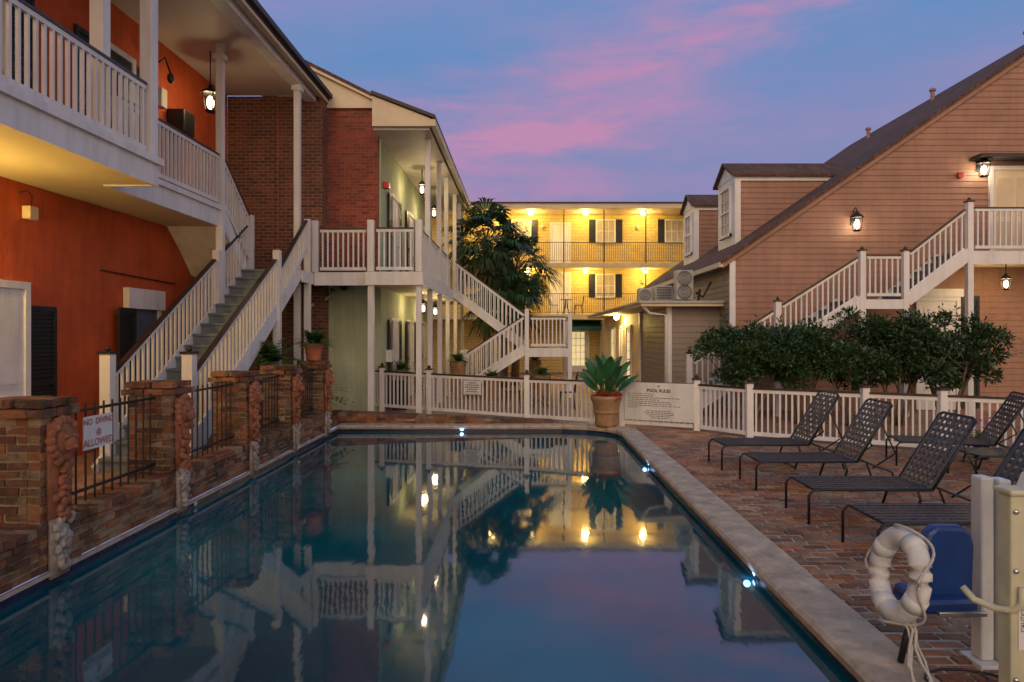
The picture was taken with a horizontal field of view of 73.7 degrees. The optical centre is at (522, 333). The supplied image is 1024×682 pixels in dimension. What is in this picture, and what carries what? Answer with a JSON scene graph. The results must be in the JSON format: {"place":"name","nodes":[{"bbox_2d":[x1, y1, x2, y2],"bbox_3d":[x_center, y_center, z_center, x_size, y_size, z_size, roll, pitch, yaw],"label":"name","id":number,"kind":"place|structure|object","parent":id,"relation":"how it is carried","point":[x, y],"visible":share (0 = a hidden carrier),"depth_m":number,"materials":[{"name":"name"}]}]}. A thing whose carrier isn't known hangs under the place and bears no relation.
{"place":"outdoors","nodes":[
{"label":"outdoors","id":0,"kind":"place"},
{"bbox_2d":[72,372,1023,499],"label":"ground","id":1,"kind":"structure","parent":0,"point":[99,475],"depth_m":15.18,"materials":[{"name":"brick"}]},
{"bbox_2d":[0,0,331,456],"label":"orange building","id":2,"kind":"structure","parent":1,"relation":"on","point":[113,144],"depth_m":10.61,"materials":[{"name":"paint"}]},
{"bbox_2d":[2,0,5,75],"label":"door","id":3,"kind":"structure","parent":2,"relation":"in","point":[3,2],"depth_m":9.06,"materials":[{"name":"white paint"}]},
{"bbox_2d":[0,279,30,396],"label":"door","id":4,"kind":"structure","parent":2,"relation":"in","point":[15,296],"depth_m":9.28,"materials":[{"name":"white paint"}]},
{"bbox_2d":[110,42,135,139],"bbox_3d":[-6.915,-3.670,11.600,0.070,2.400,1.100,0,0,0],"label":"door","id":5,"kind":"structure","parent":2,"relation":"in","point":[116,53],"depth_m":11.78,"materials":[{"name":"white paint"}]},
{"bbox_2d":[137,309,161,380],"bbox_3d":[-6.915,0.655,12.450,0.070,2.450,1.100,0,0,0],"label":"door","id":6,"kind":"structure","parent":2,"relation":"in","point":[145,318],"depth_m":12.51,"materials":[{"name":"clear glass"}]},
{"bbox_2d":[200,51,215,113],"bbox_3d":[-6.180,-4.986,13.500,0.355,1.228,0.355,0,0,-23],"label":"lantern","id":7,"kind":"object","parent":2,"relation":"hanging from","point":[209,91],"visible":0.94,"depth_m":13.44,"materials":[{"name":"white glass"}]},
{"bbox_2d":[0,361,337,601],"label":"brick parapet","id":8,"kind":"structure","parent":1,"relation":"on","point":[106,516],"depth_m":7.04,"materials":[{"name":"brick"}]},
{"bbox_2d":[44,415,78,579],"bbox_3d":[-3.706,1.308,5.552,0.180,1.305,0.345,0,0,0],"label":"lion relief","id":9,"kind":"object","parent":8,"relation":"attached to","point":[61,441],"visible":1,"depth_m":5.49,"materials":[{"name":"stone"}]},
{"bbox_2d":[70,393,154,503],"bbox_3d":[-3.980,1.072,6.550,0.030,0.884,1.620,0,0,0],"label":"iron railing","id":10,"kind":"object","parent":8,"relation":"on","point":[85,409],"visible":0.79,"depth_m":6.75,"materials":[{"name":"black metal"}]},
{"bbox_2d":[83,412,112,450],"bbox_3d":[-3.942,0.900,6.338,0.013,0.300,0.438,0,0,0],"label":"no diving sign","id":11,"kind":"object","parent":10,"relation":"attached to","point":[97,430],"visible":1,"depth_m":6.33,"materials":[{"name":"white plastic"}]},
{"bbox_2d":[174,393,195,513],"bbox_3d":[-3.705,1.308,7.549,0.179,1.305,0.345,0,0,0],"label":"lion relief","id":12,"kind":"object","parent":8,"relation":"attached to","point":[184,413],"visible":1,"depth_m":7.48,"materials":[{"name":"stone"}]},
{"bbox_2d":[187,380,233,459],"bbox_3d":[-3.980,1.072,8.550,0.030,0.884,1.620,0,0,0],"label":"iron railing","id":13,"kind":"object","parent":8,"relation":"on","point":[226,438],"visible":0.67,"depth_m":8.85,"materials":[{"name":"black metal"}]},
{"bbox_2d":[248,381,264,475],"bbox_3d":[-3.705,1.308,9.550,0.179,1.305,0.348,0,0,0],"label":"lion relief","id":14,"kind":"object","parent":8,"relation":"attached to","point":[256,396],"visible":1,"depth_m":9.48,"materials":[{"name":"stone"}]},
{"bbox_2d":[258,373,279,433],"bbox_3d":[-3.980,1.072,10.440,0.030,0.884,1.400,0,0,0],"label":"iron railing","id":15,"kind":"object","parent":8,"relation":"on","point":[274,421],"visible":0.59,"depth_m":10.69,"materials":[{"name":"black metal"}]},
{"bbox_2d":[250,338,308,369],"bbox_3d":[-4.517,0.380,12.410,1.259,0.605,1.391,0,0,-15],"label":"fern","id":16,"kind":"object","parent":8,"relation":"on","point":[267,354],"visible":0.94,"depth_m":12.28,"materials":[{"name":"green plant"}]},
{"bbox_2d":[292,374,304,452],"bbox_3d":[-3.705,1.308,11.334,0.178,1.305,0.355,0,0,0],"label":"lion relief","id":17,"kind":"object","parent":8,"relation":"attached to","point":[298,388],"visible":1,"depth_m":11.25,"materials":[{"name":"stone"}]},
{"bbox_2d":[298,367,313,418],"bbox_3d":[-3.980,1.072,12.240,0.030,0.884,1.440,0,0,0],"label":"iron railing","id":18,"kind":"object","parent":8,"relation":"on","point":[312,408],"visible":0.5,"depth_m":12.63,"materials":[{"name":"black metal"}]},
{"bbox_2d":[303,343,323,360],"bbox_3d":[-4.030,0.345,13.150,0.395,0.330,0.395,0,0,0],"label":"plant pot","id":19,"kind":"object","parent":8,"relation":"on","point":[314,353],"visible":0.84,"depth_m":13.02,"materials":[{"name":"ceramic"}]},
{"bbox_2d":[291,329,335,348],"bbox_3d":[-4.062,0.104,13.112,0.940,0.389,0.944,0,0,0],"label":"potted plant","id":20,"kind":"object","parent":19,"relation":"in","point":[313,337],"visible":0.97,"depth_m":13.04,"materials":[{"name":"green plant"}]},
{"bbox_2d":[324,368,334,436],"bbox_3d":[-3.706,1.308,13.145,0.180,1.305,0.352,0,0,0],"label":"lion relief","id":21,"kind":"object","parent":8,"relation":"attached to","point":[329,379],"visible":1,"depth_m":13.06,"materials":[{"name":"stone"}]},
{"bbox_2d":[91,158,313,472],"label":"wooden staircase","id":22,"kind":"structure","parent":1,"relation":"on","point":[233,332],"depth_m":12.16,"materials":[{"name":"white paint"}]},
{"bbox_2d":[331,384,353,405],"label":"fern","id":23,"kind":"object","parent":1,"relation":"on","point":[337,398],"visible":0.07,"depth_m":14.65,"materials":[{"name":"green plant"}]},
{"bbox_2d":[227,60,470,414],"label":"green building","id":24,"kind":"structure","parent":1,"relation":"on","point":[371,160],"depth_m":16.50,"materials":[{"name":"brick"}]},
{"bbox_2d":[312,220,366,285],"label":"raised walkway","id":25,"kind":"structure","parent":24,"relation":"attached to","point":[339,278],"depth_m":15.17,"materials":[{"name":"white paint"}]},
{"bbox_2d":[331,286,355,291],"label":"hanging plant","id":26,"kind":"object","parent":25,"relation":"hanging from","point":[343,288],"visible":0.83,"depth_m":16.36,"materials":[{"name":"green plant"}]},
{"bbox_2d":[390,318,398,401],"bbox_3d":[-3.415,0.730,18.200,0.070,2.300,1.000,0,0,0],"label":"door","id":27,"kind":"structure","parent":24,"relation":"in","point":[395,325],"depth_m":18.24,"materials":[{"name":"white paint"}]},
{"bbox_2d":[391,193,398,271],"bbox_3d":[-3.395,-2.510,18.200,0.109,2.300,1.000,0,0,0],"label":"door","id":28,"kind":"structure","parent":24,"relation":"in","point":[395,201],"depth_m":18.24,"materials":[{"name":"white paint"}]},
{"bbox_2d":[407,320,414,395],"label":"door","id":29,"kind":"structure","parent":24,"relation":"in","point":[412,323],"depth_m":20.90,"materials":[{"name":"white paint"}]},
{"bbox_2d":[408,211,414,271],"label":"door","id":30,"kind":"structure","parent":24,"relation":"in","point":[412,222],"depth_m":21.01,"materials":[{"name":"white paint"}]},
{"bbox_2d":[418,180,424,194],"bbox_3d":[-2.850,-4.290,19.300,0.266,0.721,0.266,0,0,23],"label":"lantern","id":31,"kind":"object","parent":24,"relation":"hanging from","point":[421,184],"visible":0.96,"depth_m":19.26,"materials":[{"name":"white glass"}]},
{"bbox_2d":[422,295,426,313],"bbox_3d":[-2.850,-0.855,19.500,0.266,0.551,0.266,0,0,-22],"label":"lantern","id":32,"kind":"object","parent":24,"relation":"hanging from","point":[423,306],"visible":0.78,"depth_m":19.46,"materials":[{"name":"white glass"}]},
{"bbox_2d":[422,322,426,389],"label":"door","id":33,"kind":"structure","parent":24,"relation":"in","point":[424,325],"depth_m":23.64,"materials":[{"name":"white paint"}]},
{"bbox_2d":[431,205,435,217],"bbox_3d":[-2.850,-4.090,21.900,0.266,0.721,0.266,0,0,23],"label":"lantern","id":34,"kind":"object","parent":24,"relation":"hanging from","point":[433,207],"visible":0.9,"depth_m":21.85,"materials":[{"name":"white glass"}]},
{"bbox_2d":[433,300,436,315],"bbox_3d":[-2.850,-0.855,22.200,0.266,0.551,0.266,0,0,-23],"label":"lantern","id":35,"kind":"object","parent":24,"relation":"hanging from","point":[435,310],"visible":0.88,"depth_m":22.15,"materials":[{"name":"white glass"}]},
{"bbox_2d":[392,379,407,409],"bbox_3d":[-3.100,1.530,17.300,0.360,0.740,0.400,0,0,0],"label":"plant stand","id":36,"kind":"object","parent":1,"relation":"on","point":[400,394],"visible":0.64,"depth_m":17.10,"materials":[{"name":"wood"}]},
{"bbox_2d":[395,369,406,379],"bbox_3d":[-3.100,1.030,17.300,0.333,0.250,0.333,0,0,0],"label":"plant pot","id":37,"kind":"object","parent":36,"relation":"on","point":[400,376],"visible":0.4,"depth_m":17.20,"materials":[{"name":"ceramic"}]},
{"bbox_2d":[388,360,414,371],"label":"potted plant","id":38,"kind":"object","parent":37,"relation":"in","point":[400,366],"visible":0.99,"depth_m":17.27,"materials":[{"name":"green plant"}]},
{"bbox_2d":[0,427,858,681],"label":"pool basin","id":39,"kind":"object","parent":1,"relation":"in","point":[23,593],"visible":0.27,"depth_m":7.42,"materials":[{"name":"blue tile"}]},
{"bbox_2d":[0,432,854,681],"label":"pool water","id":40,"kind":"structure","parent":39,"relation":"in","point":[462,557],"depth_m":5.41,"materials":[{"name":"blue liquid"}]},
{"bbox_2d":[330,410,552,424],"bbox_3d":[-1.732,1.774,14.548,4.738,0.271,0.477,0,0,0],"label":"brick ledge","id":41,"kind":"object","parent":1,"relation":"on","point":[338,417],"visible":0.91,"depth_m":14.32,"materials":[{"name":"brown brick"}]},
{"bbox_2d":[375,363,529,417],"bbox_3d":[-2.397,1.282,16.115,5.575,1.235,0.286,0,0,23],"label":"picket fence","id":42,"kind":"object","parent":1,"relation":"on","point":[381,372],"visible":0.66,"depth_m":15.80,"materials":[{"name":"white paint"}]},
{"bbox_2d":[463,380,480,394],"bbox_3d":[-1.151,1.210,15.511,0.440,0.340,0.015,0,0,21],"label":"notice sign","id":43,"kind":"object","parent":42,"relation":"attached to","point":[471,387],"visible":1,"depth_m":15.50,"materials":[{"name":"white plastic"}]},
{"bbox_2d":[449,361,466,398],"bbox_3d":[-1.900,1.350,20.000,0.499,1.100,0.499,0,0,0],"label":"plant pot","id":44,"kind":"object","parent":1,"relation":"on","point":[458,367],"visible":0.66,"depth_m":19.83,"materials":[{"name":"ceramic"}]},
{"bbox_2d":[443,352,472,363],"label":"potted plant","id":45,"kind":"object","parent":44,"relation":"in","point":[457,358],"visible":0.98,"depth_m":19.92,"materials":[{"name":"green plant"}]},
{"bbox_2d":[441,197,534,386],"bbox_3d":[-1.324,-1.483,24.540,3.856,6.775,3.671,0,0,0],"label":"palm tree","id":46,"kind":"object","parent":1,"relation":"on","point":[486,217],"visible":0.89,"depth_m":24.03,"materials":[{"name":"green plant"}]},
{"bbox_2d":[484,380,498,400],"bbox_3d":[-0.900,1.600,19.600,0.499,0.600,0.499,0,0,0],"label":"plant pot","id":47,"kind":"object","parent":1,"relation":"on","point":[493,389],"visible":0.49,"depth_m":19.44,"materials":[{"name":"ceramic"}]},
{"bbox_2d":[483,369,507,381],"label":"potted plant","id":48,"kind":"object","parent":47,"relation":"in","point":[495,372],"visible":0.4,"depth_m":19.50,"materials":[{"name":"green plant"}]},
{"bbox_2d":[458,264,549,387],"bbox_3d":[-0.727,-0.312,24.304,3.505,4.441,3.700,0,0,0],"label":"palm tree","id":49,"kind":"object","parent":1,"relation":"on","point":[498,275],"visible":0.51,"depth_m":23.70,"materials":[{"name":"green plant"}]},
{"bbox_2d":[447,261,571,397],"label":"staircase","id":50,"kind":"structure","parent":1,"relation":"on","point":[523,348],"depth_m":20.36,"materials":[{"name":"white paint"}]},
{"bbox_2d":[502,371,520,409],"bbox_3d":[-0.282,1.419,17.300,0.504,0.965,0.429,0,0,0],"label":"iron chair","id":51,"kind":"object","parent":1,"relation":"on","point":[506,391],"visible":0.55,"depth_m":17.13,"materials":[{"name":"metal"}]},
{"bbox_2d":[467,227,567,385],"bbox_3d":[-0.252,-1.069,25.207,3.912,5.950,3.558,0,0,0],"label":"palm tree","id":52,"kind":"object","parent":1,"relation":"on","point":[515,365],"visible":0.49,"depth_m":24.66,"materials":[{"name":"green plant"}]},
{"bbox_2d":[529,360,541,389],"bbox_3d":[0.400,1.400,23.500,0.499,1.000,0.499,0,0,0],"label":"plant pot","id":53,"kind":"object","parent":1,"relation":"on","point":[533,364],"visible":0.54,"depth_m":23.31,"materials":[{"name":"ceramic"}]},
{"bbox_2d":[521,357,547,361],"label":"potted plant","id":54,"kind":"object","parent":53,"relation":"in","point":[534,358],"visible":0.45,"depth_m":23.41,"materials":[{"name":"green plant"}]},
{"bbox_2d":[530,383,548,407],"bbox_3d":[0.400,1.539,17.200,0.840,0.738,0.840,0,0,0],"label":"patio table","id":55,"kind":"object","parent":1,"relation":"on","point":[537,395],"visible":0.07,"depth_m":17.24,"materials":[{"name":"black metal"}]},
{"bbox_2d":[534,374,550,401],"bbox_3d":[0.550,1.525,19.300,0.499,0.750,0.499,0,0,0],"label":"plant pot","id":56,"kind":"object","parent":1,"relation":"on","point":[547,376],"visible":0.46,"depth_m":19.14,"materials":[{"name":"ceramic"}]},
{"bbox_2d":[530,365,551,376],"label":"potted plant","id":57,"kind":"object","parent":56,"relation":"in","point":[541,370],"visible":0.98,"depth_m":19.24,"materials":[{"name":"green plant"}]},
{"bbox_2d":[560,371,577,410],"bbox_3d":[1.132,1.419,17.100,0.504,0.965,0.429,0,0,0],"label":"iron chair","id":58,"kind":"object","parent":1,"relation":"on","point":[576,378],"visible":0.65,"depth_m":16.95,"materials":[{"name":"metal"}]},
{"bbox_2d":[529,374,701,430],"bbox_3d":[1.827,1.343,14.209,3.770,1.115,0.215,0,0,27],"label":"picket fence","id":59,"kind":"object","parent":1,"relation":"on","point":[622,421],"visible":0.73,"depth_m":14.51,"materials":[{"name":"white paint"}]},
{"bbox_2d":[625,382,693,422],"bbox_3d":[2.720,1.360,13.672,1.420,0.760,0.019,0,0,27],"label":"pool rules sign","id":60,"kind":"object","parent":59,"relation":"attached to","point":[671,402],"visible":1,"depth_m":13.65,"materials":[{"name":"white plastic"}]},
{"bbox_2d":[337,423,939,681],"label":"pool coping","id":61,"kind":"object","parent":1,"relation":"on","point":[859,647],"visible":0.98,"depth_m":5.35,"materials":[{"name":"stone"}]},
{"bbox_2d":[590,394,621,427],"bbox_3d":[1.680,1.544,13.750,0.645,0.620,0.645,0,0,0],"label":"plant pot","id":62,"kind":"object","parent":61,"relation":"on","point":[606,411],"visible":0.9,"depth_m":13.53,"materials":[{"name":"ceramic"}]},
{"bbox_2d":[591,388,622,399],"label":"red bedding plant","id":63,"kind":"object","parent":62,"relation":"in","point":[605,394],"visible":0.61,"depth_m":13.61,"materials":[{"name":"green plant"}]},
{"bbox_2d":[578,354,638,395],"bbox_3d":[1.682,0.876,13.820,1.132,0.946,1.171,0,0,-40],"label":"broadleaf plant","id":64,"kind":"object","parent":62,"relation":"in","point":[610,370],"visible":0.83,"depth_m":13.61,"materials":[{"name":"green plant"}]},
{"bbox_2d":[587,282,723,405],"bbox_3d":[4.190,0.242,25.725,2.380,3.317,16.350,0,0,0],"label":"annex","id":65,"kind":"object","parent":1,"relation":"on","point":[652,341],"visible":0.68,"depth_m":18.91,"materials":[{"name":"grey wood"}]},
{"bbox_2d":[611,327,615,359],"bbox_3d":[3.755,0.400,28.500,0.090,1.340,1.040,0,0,0],"label":"window","id":66,"kind":"structure","parent":65,"relation":"in","point":[613,330],"depth_m":28.48,"materials":[{"name":"white glass"}]},
{"bbox_2d":[619,325,624,375],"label":"door","id":67,"kind":"structure","parent":65,"relation":"in","point":[621,328],"depth_m":25.68,"materials":[{"name":"white paint"}]},
{"bbox_2d":[625,325,631,379],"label":"door","id":68,"kind":"structure","parent":65,"relation":"in","point":[628,328],"depth_m":24.27,"materials":[{"name":"white paint"}]},
{"bbox_2d":[637,288,651,300],"bbox_3d":[3.450,-1.080,19.391,0.360,0.420,0.419,0,0,0],"label":"air conditioner","id":69,"kind":"object","parent":65,"relation":"on","point":[644,294],"visible":0.91,"depth_m":19.20,"materials":[{"name":"grey metal"}]},
{"bbox_2d":[652,286,672,300],"bbox_3d":[4.000,-1.120,19.595,0.500,0.500,0.510,0,0,0],"label":"air conditioner","id":70,"kind":"object","parent":65,"relation":"on","point":[662,293],"visible":0.72,"depth_m":19.35,"materials":[{"name":"grey metal"}]},
{"bbox_2d":[674,270,692,300],"bbox_3d":[4.350,-1.295,18.491,0.460,0.850,0.369,0,0,0],"label":"air conditioner","id":71,"kind":"object","parent":65,"relation":"on","point":[683,284],"visible":0.98,"depth_m":18.32,"materials":[{"name":"grey metal"}]},
{"bbox_2d":[687,314,813,424],"bbox_3d":[4.767,0.743,14.294,2.531,2.350,1.760,0,0,22],"label":"shrub","id":72,"kind":"object","parent":1,"relation":"on","point":[742,359],"visible":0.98,"depth_m":13.92,"materials":[{"name":"green plant"}]},
{"bbox_2d":[763,314,854,423],"bbox_3d":[5.921,0.743,14.382,2.076,2.343,1.827,0,0,10],"label":"shrub","id":73,"kind":"object","parent":1,"relation":"on","point":[830,345],"visible":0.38,"depth_m":13.97,"materials":[{"name":"green plant"}]},
{"bbox_2d":[790,305,902,425],"bbox_3d":[6.682,0.660,14.154,2.465,2.511,1.652,0,0,15],"label":"shrub","id":74,"kind":"object","parent":1,"relation":"on","point":[876,365],"visible":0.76,"depth_m":13.78,"materials":[{"name":"green plant"}]},
{"bbox_2d":[744,377,950,450],"bbox_3d":[5.428,1.343,11.696,3.220,1.115,0.227,0,0,30],"label":"picket fence","id":75,"kind":"object","parent":1,"relation":"on","point":[864,393],"visible":0.75,"depth_m":11.67,"materials":[{"name":"white paint"}]},
{"bbox_2d":[698,384,744,434],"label":"fence gate","id":76,"kind":"structure","parent":75,"relation":"attached to","point":[723,388],"depth_m":12.88,"materials":[{"name":"white paint"}]},
{"bbox_2d":[685,197,1023,415],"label":"house staircase","id":77,"kind":"structure","parent":1,"relation":"on","point":[909,289],"depth_m":15.78,"materials":[{"name":"white paint"}]},
{"bbox_2d":[1000,264,1012,289],"bbox_3d":[11.250,-1.324,15.900,0.251,0.612,0.251,0,0,22],"label":"lantern","id":78,"kind":"object","parent":77,"relation":"hanging from","point":[1006,276],"visible":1,"depth_m":15.86,"materials":[{"name":"black metal"}]},
{"bbox_2d":[839,306,969,425],"bbox_3d":[7.899,0.662,14.202,2.467,2.501,1.709,0,0,0],"label":"shrub","id":79,"kind":"object","parent":1,"relation":"on","point":[897,380],"visible":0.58,"depth_m":13.93,"materials":[{"name":"green plant"}]},
{"bbox_2d":[890,303,1015,425],"bbox_3d":[8.636,0.628,13.791,2.522,2.578,1.826,0,0,0],"label":"shrub","id":80,"kind":"object","parent":1,"relation":"on","point":[972,357],"visible":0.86,"depth_m":13.57,"materials":[{"name":"green plant"}]},
{"bbox_2d":[948,395,1023,449],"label":"picket fence","id":81,"kind":"object","parent":1,"relation":"on","point":[966,399],"visible":0.42,"depth_m":10.68,"materials":[{"name":"white paint"}]},
{"bbox_2d":[995,337,1023,358],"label":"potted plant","id":82,"kind":"object","parent":1,"relation":"on","point":[1019,345],"visible":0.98,"depth_m":13.15,"materials":[{"name":"green plant"}]},
{"bbox_2d":[432,202,683,371],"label":"yellow building","id":83,"kind":"structure","parent":0,"point":[612,249],"depth_m":33.98,"materials":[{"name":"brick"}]},
{"bbox_2d":[511,219,530,240],"bbox_3d":[-0.080,-5.125,33.955,0.990,1.190,0.090,0,0,0],"label":"window","id":84,"kind":"structure","parent":83,"relation":"in","point":[527,222],"depth_m":33.98,"materials":[{"name":"glass"}]},
{"bbox_2d":[550,222,570,262],"bbox_3d":[1.870,-4.485,33.965,1.050,2.150,0.070,0,0,0],"label":"door","id":85,"kind":"structure","parent":83,"relation":"in","point":[556,228],"depth_m":33.95,"materials":[{"name":"white paint"}]},
{"bbox_2d":[550,272,570,313],"bbox_3d":[1.870,-2.025,33.946,1.050,2.150,0.108,0,0,0],"label":"door","id":86,"kind":"structure","parent":83,"relation":"in","point":[554,298],"depth_m":33.95,"materials":[{"name":"white paint"}]},
{"bbox_2d":[567,330,588,371],"bbox_3d":[2.750,0.755,33.946,1.100,2.250,0.108,0,0,0],"label":"door","id":87,"kind":"structure","parent":83,"relation":"in","point":[580,338],"depth_m":33.96,"materials":[{"name":"white paint"}]},
{"bbox_2d":[595,274,614,297],"bbox_3d":[4.100,-2.405,33.955,0.990,1.190,0.090,0,0,0],"label":"window","id":88,"kind":"structure","parent":83,"relation":"in","point":[609,278],"depth_m":33.98,"materials":[{"name":"white glass"}]},
{"bbox_2d":[596,219,615,241],"bbox_3d":[4.120,-5.125,33.955,0.990,1.190,0.090,0,0,0],"label":"window","id":89,"kind":"structure","parent":83,"relation":"in","point":[610,224],"depth_m":33.98,"materials":[{"name":"white glass"}]},
{"bbox_2d":[665,219,683,242],"bbox_3d":[7.550,-5.125,33.955,0.990,1.190,0.090,0,0,0],"label":"window","id":90,"kind":"structure","parent":83,"relation":"in","point":[674,228],"depth_m":33.98,"materials":[{"name":"white glass"}]},
{"bbox_2d":[631,427,1023,681],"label":"brick paving","id":91,"kind":"structure","parent":0,"point":[827,516],"depth_m":7.55,"materials":[{"name":"brown brick"}]},
{"bbox_2d":[708,390,844,469],"bbox_3d":[3.619,1.358,9.817,1.746,1.068,0.648,0,0,-1],"label":"sun lounger","id":92,"kind":"object","parent":91,"relation":"on","point":[785,441],"visible":0.95,"depth_m":9.75,"materials":[{"name":"black metal"}]},
{"bbox_2d":[739,398,895,490],"bbox_3d":[3.679,1.358,8.560,1.746,1.068,0.648,0,0,0],"label":"sun lounger","id":93,"kind":"object","parent":91,"relation":"on","point":[793,456],"visible":0.95,"depth_m":8.49,"materials":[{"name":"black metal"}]},
{"bbox_2d":[785,411,977,523],"bbox_3d":[3.709,1.358,7.083,1.746,1.068,0.648,0,0,1],"label":"sun lounger","id":94,"kind":"object","parent":91,"relation":"on","point":[885,484],"visible":0.94,"depth_m":7.01,"materials":[{"name":"black metal"}]},
{"bbox_2d":[841,428,1023,541],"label":"sun lounger","id":95,"kind":"object","parent":91,"relation":"on","point":[869,511],"visible":0.58,"depth_m":5.97,"materials":[{"name":"black metal"}]},
{"bbox_2d":[885,391,1023,469],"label":"sun lounger","id":96,"kind":"object","parent":91,"relation":"on","point":[917,440],"visible":0.79,"depth_m":9.75,"materials":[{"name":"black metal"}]},
{"bbox_2d":[893,471,1023,681],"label":"pool lift","id":97,"kind":"object","parent":91,"relation":"on","point":[978,575],"visible":0.96,"depth_m":3.86,"materials":[{"name":"metal"}]},
{"bbox_2d":[864,523,935,625],"bbox_3d":[2.062,1.308,3.736,0.203,0.542,0.464,0,0,0],"label":"life ring","id":98,"kind":"object","parent":97,"relation":"hanging from","point":[912,605],"visible":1,"depth_m":3.65,"materials":[{"name":"plastic"}]},
{"bbox_2d":[905,620,932,681],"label":"rope","id":99,"kind":"object","parent":98,"relation":"hanging from","point":[914,633],"visible":0.8,"depth_m":3.55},
{"bbox_2d":[923,668,997,681],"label":"cable","id":100,"kind":"object","parent":91,"relation":"on","point":[983,673],"visible":0.82,"depth_m":3.72,"materials":[{"name":"black rubber"}]},
{"bbox_2d":[973,438,989,459],"bbox_3d":[6.950,1.740,10.350,0.270,0.320,0.270,0,0,0],"label":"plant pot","id":101,"kind":"object","parent":91,"relation":"on","point":[975,457],"visible":0.14,"depth_m":10.27,"materials":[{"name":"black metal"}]},
{"bbox_2d":[968,417,999,441],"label":"flowering plant","id":102,"kind":"object","parent":101,"relation":"in","point":[978,433],"visible":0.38,"depth_m":10.39,"materials":[{"name":"green plant"}]},
{"bbox_2d":[947,447,1023,473],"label":"sun lounger","id":103,"kind":"object","parent":91,"relation":"on","point":[985,452],"visible":0.57,"depth_m":8.92,"materials":[{"name":"black metal"}]},
{"bbox_2d":[643,31,1023,410],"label":"pink house","id":104,"kind":"structure","parent":0,"point":[759,238],"depth_m":16.99,"materials":[{"name":"pink wood"}]},
{"bbox_2d":[849,207,863,231],"bbox_3d":[8.189,-2.819,16.788,0.325,0.616,0.385,0,0,-23],"label":"lantern","id":105,"kind":"object","parent":104,"relation":"attached to","point":[856,216],"visible":1,"depth_m":16.71,"materials":[{"name":"white glass"}]},
{"bbox_2d":[915,297,960,409],"bbox_3d":[10.300,0.480,16.945,1.100,2.800,0.070,0,0,0],"label":"door","id":106,"kind":"structure","parent":104,"relation":"in","point":[923,304],"depth_m":16.93,"materials":[{"name":"white paint"}]},
{"bbox_2d":[976,158,991,177],"bbox_3d":[11.309,-4.149,16.788,0.325,0.616,0.385,0,0,-23],"label":"lantern","id":107,"kind":"object","parent":104,"relation":"attached to","point":[983,162],"visible":0.89,"depth_m":16.71,"materials":[{"name":"white glass"}]},
{"bbox_2d":[988,166,1023,250],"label":"door","id":108,"kind":"structure","parent":104,"relation":"in","point":[1005,183],"depth_m":16.93,"materials":[{"name":"beige paint"}]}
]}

